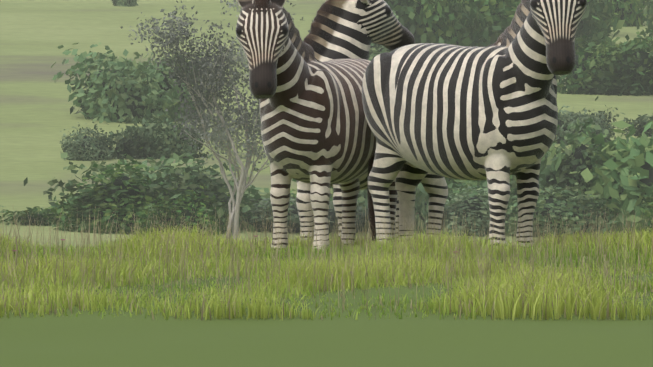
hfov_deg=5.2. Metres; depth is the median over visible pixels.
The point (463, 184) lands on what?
bush
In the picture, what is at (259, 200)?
scrub
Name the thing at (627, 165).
bush
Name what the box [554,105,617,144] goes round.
bush
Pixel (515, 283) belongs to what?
grass
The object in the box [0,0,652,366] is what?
ground
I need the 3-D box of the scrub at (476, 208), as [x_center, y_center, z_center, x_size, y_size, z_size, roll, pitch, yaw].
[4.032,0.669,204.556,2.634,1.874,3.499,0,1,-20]
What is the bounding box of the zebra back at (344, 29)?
[296,0,447,240]
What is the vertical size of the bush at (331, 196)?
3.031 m
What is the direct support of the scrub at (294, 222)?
on the ground at (36, 117)
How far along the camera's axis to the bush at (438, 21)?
321.51 m
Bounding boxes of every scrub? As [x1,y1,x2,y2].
[0,206,59,226]
[44,146,159,234]
[124,183,229,234]
[226,190,294,218]
[235,196,368,233]
[427,181,489,236]
[488,177,623,237]
[632,183,652,231]
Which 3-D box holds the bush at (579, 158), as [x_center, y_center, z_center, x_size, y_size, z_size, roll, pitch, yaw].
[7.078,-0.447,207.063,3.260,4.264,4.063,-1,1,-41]
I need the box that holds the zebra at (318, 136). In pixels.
[236,0,397,250]
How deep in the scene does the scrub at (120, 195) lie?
205.12 m
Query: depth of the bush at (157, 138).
246.33 m
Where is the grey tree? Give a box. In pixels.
[120,0,313,238]
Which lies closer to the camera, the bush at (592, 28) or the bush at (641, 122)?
the bush at (641, 122)
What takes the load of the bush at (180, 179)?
on the ground at (36, 117)
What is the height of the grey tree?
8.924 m
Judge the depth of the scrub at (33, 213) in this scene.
208.79 m
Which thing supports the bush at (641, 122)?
on the ground at (36, 117)
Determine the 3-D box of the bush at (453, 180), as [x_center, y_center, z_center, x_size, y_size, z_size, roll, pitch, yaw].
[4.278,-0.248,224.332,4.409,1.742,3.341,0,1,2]
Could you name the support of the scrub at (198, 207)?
on the ground at (36, 117)
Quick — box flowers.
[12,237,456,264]
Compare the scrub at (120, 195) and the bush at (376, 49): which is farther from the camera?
the bush at (376, 49)
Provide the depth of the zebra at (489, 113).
45.22 m
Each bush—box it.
[24,143,271,231]
[51,42,208,123]
[52,182,106,231]
[60,122,119,160]
[94,115,211,159]
[112,0,137,6]
[248,179,361,232]
[356,169,616,209]
[357,180,486,233]
[368,10,397,60]
[384,0,497,46]
[446,178,478,191]
[448,120,652,232]
[463,0,599,53]
[539,93,611,211]
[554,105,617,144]
[556,28,652,95]
[576,0,628,47]
[608,0,646,26]
[613,112,652,136]
[636,0,652,45]
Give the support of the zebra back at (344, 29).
on the ground at (36, 117)
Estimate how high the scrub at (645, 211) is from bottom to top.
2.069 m
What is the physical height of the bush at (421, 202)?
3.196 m
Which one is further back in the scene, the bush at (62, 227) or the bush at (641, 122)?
the bush at (641, 122)
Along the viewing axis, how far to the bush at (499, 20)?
325.70 m
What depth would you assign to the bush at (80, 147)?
245.27 m
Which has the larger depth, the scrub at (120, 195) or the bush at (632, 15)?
the bush at (632, 15)
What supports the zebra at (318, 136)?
on the ground at (36, 117)
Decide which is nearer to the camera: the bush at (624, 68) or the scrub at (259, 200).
the scrub at (259, 200)
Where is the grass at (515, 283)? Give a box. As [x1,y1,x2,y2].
[0,205,652,319]
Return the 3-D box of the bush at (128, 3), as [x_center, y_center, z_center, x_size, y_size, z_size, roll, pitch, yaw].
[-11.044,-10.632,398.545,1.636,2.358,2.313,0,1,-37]
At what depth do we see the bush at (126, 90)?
269.96 m
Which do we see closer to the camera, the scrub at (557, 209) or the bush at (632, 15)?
the scrub at (557, 209)
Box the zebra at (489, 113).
[362,0,586,248]
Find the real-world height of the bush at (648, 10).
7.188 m

